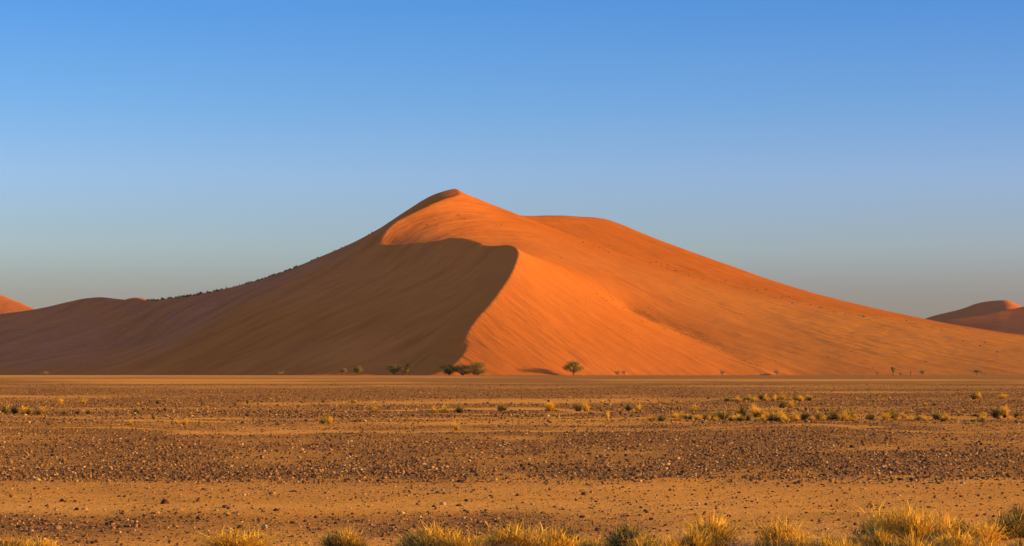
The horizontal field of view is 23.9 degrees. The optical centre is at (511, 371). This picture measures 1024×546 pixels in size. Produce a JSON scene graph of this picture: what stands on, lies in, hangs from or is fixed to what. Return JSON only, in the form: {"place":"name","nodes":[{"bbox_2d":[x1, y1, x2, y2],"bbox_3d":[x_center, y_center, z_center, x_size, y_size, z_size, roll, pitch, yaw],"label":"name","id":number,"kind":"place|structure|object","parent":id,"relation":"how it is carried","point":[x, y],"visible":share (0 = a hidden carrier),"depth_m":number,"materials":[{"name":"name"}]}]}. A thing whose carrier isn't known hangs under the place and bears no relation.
{"place":"outdoors","nodes":[
{"label":"outdoors","id":0,"kind":"place"},
{"bbox_2d":[0,295,33,313],"bbox_3d":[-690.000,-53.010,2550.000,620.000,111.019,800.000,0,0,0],"label":"distant dune","id":1,"kind":"structure","parent":0,"point":[8,305],"depth_m":2448.85,"materials":[{"name":"orange sand"}]},
{"bbox_2d":[126,298,145,299],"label":"distant dune","id":2,"kind":"structure","parent":0,"point":[136,299],"depth_m":2365.57,"materials":[{"name":"orange sand"}]},
{"bbox_2d":[0,189,1023,374],"bbox_3d":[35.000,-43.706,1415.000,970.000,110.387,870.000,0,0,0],"label":"great dune","id":3,"kind":"structure","parent":0,"point":[410,286],"depth_m":1144.65,"materials":[{"name":"orange sand"}]},
{"bbox_2d":[0,375,1023,545],"bbox_3d":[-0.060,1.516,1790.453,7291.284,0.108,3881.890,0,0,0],"label":"ground","id":4,"kind":"structure","parent":0,"point":[270,504],"depth_m":41.19,"materials":[{"name":"brown sand"}]},
{"bbox_2d":[0,403,10,412],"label":"plain shrub","id":5,"kind":"object","parent":4,"relation":"on","point":[5,408],"visible":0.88,"depth_m":88.08,"materials":[{"name":"yellow plant"}]},
{"bbox_2d":[10,404,18,413],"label":"plain shrub","id":6,"kind":"object","parent":4,"relation":"on","point":[14,410],"visible":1,"depth_m":86.57,"materials":[{"name":"green plant"}]},
{"bbox_2d":[0,534,35,545],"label":"grass tussock","id":7,"kind":"object","parent":4,"relation":"on","point":[10,543],"depth_m":19.45,"materials":[{"name":"plant"}]},
{"bbox_2d":[17,404,34,413],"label":"grass clump","id":8,"kind":"object","parent":4,"relation":"on","point":[24,409],"visible":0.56,"depth_m":86.52,"materials":[{"name":"plant"}]},
{"bbox_2d":[17,535,63,545],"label":"grass tussock","id":9,"kind":"object","parent":4,"relation":"on","point":[44,543],"depth_m":19.29,"materials":[{"name":"plant"}]},
{"bbox_2d":[36,404,50,413],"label":"grass clump","id":10,"kind":"object","parent":4,"relation":"on","point":[44,411],"visible":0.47,"depth_m":86.63,"materials":[{"name":"plant"}]},
{"bbox_2d":[133,406,140,413],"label":"plain shrub","id":11,"kind":"object","parent":4,"relation":"on","point":[137,410],"visible":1,"depth_m":86.69,"materials":[{"name":"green plant"}]},
{"bbox_2d":[160,499,168,503],"bbox_3d":[-3.915,1.469,27.200,0.104,0.088,0.099,0,0,19],"label":"stone","id":12,"kind":"object","parent":4,"relation":"on","point":[166,501],"visible":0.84,"depth_m":27.16,"materials":[{"name":"stone"}]},
{"bbox_2d":[180,523,289,545],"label":"grass tussock","id":13,"kind":"object","parent":4,"relation":"on","point":[244,540],"depth_m":19.70,"materials":[{"name":"plant"}]},
{"bbox_2d":[272,540,308,545],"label":"grass tussock","id":14,"kind":"object","parent":4,"relation":"on","point":[298,544],"depth_m":19.18,"materials":[{"name":"plant"}]},
{"bbox_2d":[318,416,327,423],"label":"plain shrub","id":15,"kind":"object","parent":4,"relation":"on","point":[323,420],"visible":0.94,"depth_m":69.62,"materials":[{"name":"green plant"}]},
{"bbox_2d":[326,415,332,423],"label":"grass clump","id":16,"kind":"object","parent":4,"relation":"on","point":[328,421],"visible":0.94,"depth_m":68.71,"materials":[{"name":"plant"}]},
{"bbox_2d":[314,527,353,545],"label":"desert bush","id":17,"kind":"object","parent":4,"relation":"on","point":[327,542],"visible":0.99,"depth_m":19.84,"materials":[{"name":"green plant"}]},
{"bbox_2d":[329,523,374,545],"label":"grass tussock","id":18,"kind":"object","parent":4,"relation":"on","point":[351,540],"depth_m":19.83,"materials":[{"name":"plant"}]},
{"bbox_2d":[353,365,363,374],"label":"desert tree","id":19,"kind":"object","parent":4,"relation":"on","point":[357,370],"visible":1,"depth_m":1021.29,"materials":[{"name":"green plant"}]},
{"bbox_2d":[367,407,378,412],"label":"grass clump","id":20,"kind":"object","parent":4,"relation":"on","point":[375,410],"visible":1,"depth_m":88.06,"materials":[{"name":"plant"}]},
{"bbox_2d":[386,364,401,374],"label":"desert tree","id":21,"kind":"object","parent":4,"relation":"on","point":[391,367],"visible":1,"depth_m":1009.09,"materials":[{"name":"green plant"}]},
{"bbox_2d":[390,540,414,545],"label":"desert bush","id":22,"kind":"object","parent":4,"relation":"on","point":[402,545],"visible":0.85,"depth_m":19.46,"materials":[{"name":"green plant"}]},
{"bbox_2d":[400,364,412,374],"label":"desert tree","id":23,"kind":"object","parent":4,"relation":"on","point":[404,369],"visible":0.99,"depth_m":1009.21,"materials":[{"name":"green plant"}]},
{"bbox_2d":[390,522,427,545],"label":"desert bush","id":24,"kind":"object","parent":4,"relation":"on","point":[408,539],"visible":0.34,"depth_m":19.84,"materials":[{"name":"green plant"}]},
{"bbox_2d":[407,533,443,545],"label":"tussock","id":25,"kind":"object","parent":4,"relation":"on","point":[424,542],"visible":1,"depth_m":19.07,"materials":[{"name":"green plant"}]},
{"bbox_2d":[399,519,468,545],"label":"grass tussock","id":26,"kind":"object","parent":4,"relation":"on","point":[438,533],"depth_m":19.53,"materials":[{"name":"plant"}]},
{"bbox_2d":[440,404,448,412],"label":"grass clump","id":27,"kind":"object","parent":4,"relation":"on","point":[444,410],"visible":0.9,"depth_m":88.07,"materials":[{"name":"plant"}]},
{"bbox_2d":[439,364,457,374],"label":"desert tree","id":28,"kind":"object","parent":4,"relation":"on","point":[449,368],"visible":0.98,"depth_m":991.52,"materials":[{"name":"green plant"}]},
{"bbox_2d":[449,405,463,412],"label":"plain shrub","id":29,"kind":"object","parent":4,"relation":"on","point":[459,409],"visible":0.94,"depth_m":88.03,"materials":[{"name":"green plant"}]},
{"bbox_2d":[452,363,470,374],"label":"desert tree","id":30,"kind":"object","parent":4,"relation":"on","point":[461,370],"visible":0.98,"depth_m":992.43,"materials":[{"name":"green plant"}]},
{"bbox_2d":[449,538,474,545],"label":"grass tussock","id":31,"kind":"object","parent":4,"relation":"on","point":[466,543],"depth_m":19.05,"materials":[{"name":"plant"}]},
{"bbox_2d":[431,527,495,545],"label":"grass tussock","id":32,"kind":"object","parent":4,"relation":"on","point":[473,538],"depth_m":19.15,"materials":[{"name":"plant"}]},
{"bbox_2d":[465,362,486,374],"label":"desert tree","id":33,"kind":"object","parent":4,"relation":"on","point":[475,369],"visible":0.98,"depth_m":989.01,"materials":[{"name":"green plant"}]},
{"bbox_2d":[495,402,510,410],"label":"plain shrub","id":34,"kind":"object","parent":4,"relation":"on","point":[500,407],"visible":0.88,"depth_m":92.73,"materials":[{"name":"green plant"}]},
{"bbox_2d":[472,517,540,545],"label":"grass tussock","id":35,"kind":"object","parent":4,"relation":"on","point":[505,536],"depth_m":19.40,"materials":[{"name":"plant"}]},
{"bbox_2d":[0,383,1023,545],"bbox_3d":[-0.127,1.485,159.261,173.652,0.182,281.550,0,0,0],"label":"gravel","id":36,"kind":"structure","parent":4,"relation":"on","point":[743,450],"depth_m":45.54,"materials":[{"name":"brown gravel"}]},
{"bbox_2d":[475,511,568,545],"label":"grass tussock","id":37,"kind":"object","parent":4,"relation":"on","point":[532,533],"depth_m":19.55,"materials":[{"name":"plant"}]},
{"bbox_2d":[544,400,555,410],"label":"grass clump","id":38,"kind":"object","parent":4,"relation":"on","point":[550,406],"visible":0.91,"depth_m":92.61,"materials":[{"name":"plant"}]},
{"bbox_2d":[528,526,590,545],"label":"grass tussock","id":39,"kind":"object","parent":4,"relation":"on","point":[558,540],"depth_m":19.12,"materials":[{"name":"plant"}]},
{"bbox_2d":[556,524,589,543],"bbox_3d":[0.479,1.391,20.342,0.511,0.272,0.600,0,0,20],"label":"desert bush","id":40,"kind":"object","parent":4,"relation":"on","point":[567,532],"visible":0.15,"depth_m":20.30,"materials":[{"name":"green plant"}]},
{"bbox_2d":[563,360,583,374],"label":"desert tree","id":41,"kind":"object","parent":4,"relation":"on","point":[573,367],"visible":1,"depth_m":1013.00,"materials":[{"name":"green plant"}]},
{"bbox_2d":[571,401,581,410],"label":"plain shrub","id":42,"kind":"object","parent":4,"relation":"on","point":[576,407],"visible":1,"depth_m":92.66,"materials":[{"name":"green plant"}]},
{"bbox_2d":[582,402,588,410],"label":"grass clump","id":43,"kind":"object","parent":4,"relation":"on","point":[586,407],"visible":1,"depth_m":92.67,"materials":[{"name":"plant"}]},
{"bbox_2d":[564,536,607,545],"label":"grass tussock","id":44,"kind":"object","parent":4,"relation":"on","point":[597,541],"depth_m":19.41,"materials":[{"name":"plant"}]},
{"bbox_2d":[592,520,660,545],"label":"desert bush","id":45,"kind":"object","parent":4,"relation":"on","point":[613,540],"visible":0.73,"depth_m":20.01,"materials":[{"name":"green plant"}]},
{"bbox_2d":[624,404,631,409],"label":"plain shrub","id":46,"kind":"object","parent":4,"relation":"on","point":[627,407],"visible":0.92,"depth_m":94.35,"materials":[{"name":"green plant"}]},
{"bbox_2d":[616,530,664,545],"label":"grass tussock","id":47,"kind":"object","parent":4,"relation":"on","point":[639,541],"depth_m":19.17,"materials":[{"name":"plant"}]},
{"bbox_2d":[625,533,668,545],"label":"grass tussock","id":48,"kind":"object","parent":4,"relation":"on","point":[654,539],"depth_m":19.89,"materials":[{"name":"plant"}]},
{"bbox_2d":[657,414,664,420],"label":"plain shrub","id":49,"kind":"object","parent":4,"relation":"on","point":[661,418],"visible":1,"depth_m":72.45,"materials":[{"name":"green plant"}]},
{"bbox_2d":[647,528,692,545],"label":"grass tussock","id":50,"kind":"object","parent":4,"relation":"on","point":[675,543],"depth_m":19.26,"materials":[{"name":"plant"}]},
{"bbox_2d":[662,523,723,545],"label":"grass tussock","id":51,"kind":"object","parent":4,"relation":"on","point":[697,543],"depth_m":19.37,"materials":[{"name":"plant"}]},
{"bbox_2d":[689,402,700,410],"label":"grass clump","id":52,"kind":"object","parent":4,"relation":"on","point":[694,408],"visible":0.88,"depth_m":92.68,"materials":[{"name":"plant"}]},
{"bbox_2d":[671,529,723,545],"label":"desert bush","id":53,"kind":"object","parent":4,"relation":"on","point":[703,541],"visible":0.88,"depth_m":19.37,"materials":[{"name":"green plant"}]},
{"bbox_2d":[667,507,749,545],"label":"grass tussock","id":54,"kind":"object","parent":4,"relation":"on","point":[718,532],"depth_m":19.81,"materials":[{"name":"plant"}]},
{"bbox_2d":[704,407,734,418],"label":"plain shrub","id":55,"kind":"object","parent":4,"relation":"on","point":[722,415],"visible":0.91,"depth_m":76.65,"materials":[{"name":"green plant"}]},
{"bbox_2d":[737,404,745,416],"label":"plain shrub","id":56,"kind":"object","parent":4,"relation":"on","point":[742,411],"visible":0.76,"depth_m":78.93,"materials":[{"name":"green plant"}]},
{"bbox_2d":[748,404,762,415],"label":"grass clump","id":57,"kind":"object","parent":4,"relation":"on","point":[754,409],"visible":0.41,"depth_m":80.03,"materials":[{"name":"plant"}]},
{"bbox_2d":[751,410,763,416],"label":"plain shrub","id":58,"kind":"object","parent":4,"relation":"on","point":[758,414],"visible":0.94,"depth_m":78.85,"materials":[{"name":"green plant"}]},
{"bbox_2d":[758,393,770,399],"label":"plain shrub","id":59,"kind":"object","parent":4,"relation":"on","point":[761,396],"visible":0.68,"depth_m":129.11,"materials":[{"name":"green plant"}]},
{"bbox_2d":[767,412,778,420],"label":"plain shrub","id":60,"kind":"object","parent":4,"relation":"on","point":[771,418],"visible":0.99,"depth_m":73.41,"materials":[{"name":"green plant"}]},
{"bbox_2d":[771,408,784,416],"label":"grass clump","id":61,"kind":"object","parent":4,"relation":"on","point":[779,413],"visible":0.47,"depth_m":76.59,"materials":[{"name":"plant"}]},
{"bbox_2d":[739,513,821,545],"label":"grass tussock","id":62,"kind":"object","parent":4,"relation":"on","point":[771,533],"depth_m":19.71,"materials":[{"name":"plant"}]},
{"bbox_2d":[777,399,786,407],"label":"plain shrub","id":63,"kind":"object","parent":4,"relation":"on","point":[782,404],"visible":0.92,"depth_m":99.64,"materials":[{"name":"green plant"}]},
{"bbox_2d":[787,399,795,407],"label":"grass clump","id":64,"kind":"object","parent":4,"relation":"on","point":[792,405],"visible":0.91,"depth_m":99.62,"materials":[{"name":"plant"}]},
{"bbox_2d":[786,412,801,420],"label":"grass clump","id":65,"kind":"object","parent":4,"relation":"on","point":[793,416],"visible":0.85,"depth_m":73.38,"materials":[{"name":"plant"}]},
{"bbox_2d":[776,523,817,545],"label":"grass tussock","id":66,"kind":"object","parent":4,"relation":"on","point":[794,543],"depth_m":19.15,"materials":[{"name":"plant"}]},
{"bbox_2d":[798,411,812,419],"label":"plain shrub","id":67,"kind":"object","parent":4,"relation":"on","point":[804,416],"visible":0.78,"depth_m":75.48,"materials":[{"name":"green plant"}]},
{"bbox_2d":[800,528,855,545],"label":"grass tussock","id":68,"kind":"object","parent":4,"relation":"on","point":[823,542],"depth_m":19.14,"materials":[{"name":"plant"}]},
{"bbox_2d":[827,409,840,419],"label":"plain shrub","id":69,"kind":"object","parent":4,"relation":"on","point":[833,412],"visible":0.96,"depth_m":75.47,"materials":[{"name":"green plant"}]},
{"bbox_2d":[839,409,851,419],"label":"grass clump","id":70,"kind":"object","parent":4,"relation":"on","point":[845,416],"visible":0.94,"depth_m":74.44,"materials":[{"name":"plant"}]},
{"bbox_2d":[826,533,866,545],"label":"grass tussock","id":71,"kind":"object","parent":4,"relation":"on","point":[845,543],"depth_m":18.88,"materials":[{"name":"plant"}]},
{"bbox_2d":[833,512,877,541],"bbox_3d":[3.096,1.357,20.993,0.729,0.367,0.612,0,0,-31],"label":"desert bush","id":72,"kind":"object","parent":4,"relation":"on","point":[863,526],"visible":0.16,"depth_m":20.96,"materials":[{"name":"green plant"}]},
{"bbox_2d":[840,531,872,545],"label":"grass tussock","id":73,"kind":"object","parent":4,"relation":"on","point":[862,537],"depth_m":20.25,"materials":[{"name":"plant"}]},
{"bbox_2d":[867,412,874,419],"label":"plain shrub","id":74,"kind":"object","parent":4,"relation":"on","point":[870,417],"visible":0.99,"depth_m":75.53,"materials":[{"name":"green plant"}]},
{"bbox_2d":[854,523,907,545],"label":"grass tussock","id":75,"kind":"object","parent":4,"relation":"on","point":[878,538],"depth_m":19.96,"materials":[{"name":"plant"}]},
{"bbox_2d":[881,410,892,419],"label":"grass clump","id":76,"kind":"object","parent":4,"relation":"on","point":[885,416],"visible":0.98,"depth_m":75.54,"materials":[{"name":"plant"}]},
{"bbox_2d":[844,494,933,545],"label":"grass tussock","id":77,"kind":"object","parent":4,"relation":"on","point":[879,522],"depth_m":20.59,"materials":[{"name":"plant"}]},
{"bbox_2d":[882,407,899,417],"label":"plain shrub","id":78,"kind":"object","parent":4,"relation":"on","point":[891,413],"visible":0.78,"depth_m":77.72,"materials":[{"name":"green plant"}]},
{"bbox_2d":[873,530,941,545],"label":"grass tussock","id":79,"kind":"object","parent":4,"relation":"on","point":[908,541],"depth_m":19.03,"materials":[{"name":"plant"}]},
{"bbox_2d":[868,497,957,545],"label":"grass tussock","id":80,"kind":"object","parent":4,"relation":"on","point":[917,522],"depth_m":20.31,"materials":[{"name":"plant"}]},
{"bbox_2d":[911,533,943,545],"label":"grass tussock","id":81,"kind":"object","parent":4,"relation":"on","point":[930,541],"depth_m":19.81,"materials":[{"name":"plant"}]},
{"bbox_2d":[930,411,944,418],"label":"plain shrub","id":82,"kind":"object","parent":4,"relation":"on","point":[936,415],"visible":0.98,"depth_m":75.56,"materials":[{"name":"green plant"}]},
{"bbox_2d":[918,525,957,540],"bbox_3d":[3.540,1.367,20.111,0.461,0.309,0.549,0,0,-15],"label":"desert bush","id":83,"kind":"object","parent":4,"relation":"on","point":[933,534],"visible":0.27,"depth_m":20.06,"materials":[{"name":"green plant"}]},
{"bbox_2d":[922,534,961,545],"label":"grass tussock","id":84,"kind":"object","parent":4,"relation":"on","point":[934,539],"depth_m":19.86,"materials":[{"name":"plant"}]},
{"bbox_2d":[929,504,967,539],"bbox_3d":[3.685,1.315,20.654,0.581,0.410,0.675,0,0,25],"label":"grass tussock","id":85,"kind":"object","parent":4,"relation":"on","point":[947,523],"depth_m":20.62,"materials":[{"name":"plant"}]},
{"bbox_2d":[925,527,998,545],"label":"grass tussock","id":86,"kind":"object","parent":4,"relation":"on","point":[957,541],"depth_m":19.26,"materials":[{"name":"plant"}]},
{"bbox_2d":[969,391,977,398],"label":"plain shrub","id":87,"kind":"object","parent":4,"relation":"on","point":[974,396],"visible":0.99,"depth_m":131.79,"materials":[{"name":"green plant"}]},
{"bbox_2d":[953,517,1013,545],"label":"grass tussock","id":88,"kind":"object","parent":4,"relation":"on","point":[983,528],"depth_m":20.28,"materials":[{"name":"plant"}]},
{"bbox_2d":[987,404,1006,417],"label":"plain shrub","id":89,"kind":"object","parent":4,"relation":"on","point":[998,412],"visible":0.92,"depth_m":77.70,"materials":[{"name":"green plant"}]},
{"bbox_2d":[971,535,1023,545],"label":"grass tussock","id":90,"kind":"object","parent":4,"relation":"on","point":[997,543],"depth_m":18.93,"materials":[{"name":"plant"}]},
{"bbox_2d":[974,508,1023,539],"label":"desert bush","id":91,"kind":"object","parent":4,"relation":"on","point":[1016,529],"visible":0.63,"depth_m":21.57,"materials":[{"name":"green plant"}]},
{"bbox_2d":[996,393,1011,398],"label":"grass clump","id":92,"kind":"object","parent":4,"relation":"on","point":[1002,396],"visible":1,"depth_m":135.02,"materials":[{"name":"plant"}]},
{"bbox_2d":[1002,405,1009,416],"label":"grass clump","id":93,"kind":"object","parent":4,"relation":"on","point":[1007,412],"visible":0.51,"depth_m":80.08,"materials":[{"name":"plant"}]},
{"bbox_2d":[996,500,1023,537],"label":"desert bush","id":94,"kind":"object","parent":4,"relation":"on","point":[1016,512],"visible":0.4,"depth_m":21.79,"materials":[{"name":"green plant"}]},
{"bbox_2d":[1000,535,1023,545],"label":"desert bush","id":95,"kind":"object","parent":4,"relation":"on","point":[1018,541],"visible":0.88,"depth_m":19.19,"materials":[{"name":"yellow plant"}]},
{"bbox_2d":[1012,410,1022,417],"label":"plain shrub","id":96,"kind":"object","parent":4,"relation":"on","point":[1016,414],"visible":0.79,"depth_m":77.82,"materials":[{"name":"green plant"}]},
{"bbox_2d":[0,0,1023,318],"label":"sky","id":97,"kind":"structure","parent":0,"point":[869,153],"materials":[{"name":"blue"}]},
{"bbox_2d":[556,534,610,545],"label":"desert bush","id":98,"kind":"object","parent":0,"point":[591,543],"visible":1,"depth_m":18.89,"materials":[{"name":"yellow plant"}]},
{"bbox_2d":[620,537,661,545],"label":"desert bush","id":99,"kind":"object","parent":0,"point":[647,543],"visible":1,"depth_m":18.42,"materials":[{"name":"green plant"}]},
{"bbox_2d":[718,533,772,545],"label":"dead bush","id":100,"kind":"object","parent":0,"point":[743,543],"visible":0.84,"depth_m":19.44,"materials":[{"name":"brown plant"}]},
{"bbox_2d":[744,536,787,545],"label":"desert bush","id":101,"kind":"object","parent":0,"point":[758,543],"visible":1,"depth_m":19.05,"materials":[{"name":"green plant"}]},
{"bbox_2d":[868,536,899,545],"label":"desert bush","id":102,"kind":"object","parent":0,"point":[886,544],"visible":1,"depth_m":18.96,"materials":[{"name":"green plant"}]},
{"bbox_2d":[947,517,975,537],"bbox_3d":[4.011,1.377,21.476,0.470,0.286,0.560,0,0,32],"label":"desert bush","id":103,"kind":"object","parent":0,"point":[964,523],"visible":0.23,"depth_m":21.41,"materials":[{"name":"yellow plant"}]},
{"bbox_2d":[926,300,1021,321],"bbox_3d":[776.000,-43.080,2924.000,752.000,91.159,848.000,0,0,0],"label":"distant dune","id":104,"kind":"structure","parent":0,"point":[982,308],"depth_m":2979.23,"materials":[{"name":"orange sand"}]},
{"bbox_2d":[940,307,1023,334],"bbox_3d":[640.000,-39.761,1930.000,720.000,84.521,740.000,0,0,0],"label":"distant dune","id":105,"kind":"structure","parent":0,"point":[1009,321],"depth_m":1880.62,"materials":[{"name":"orange sand"}]}
]}

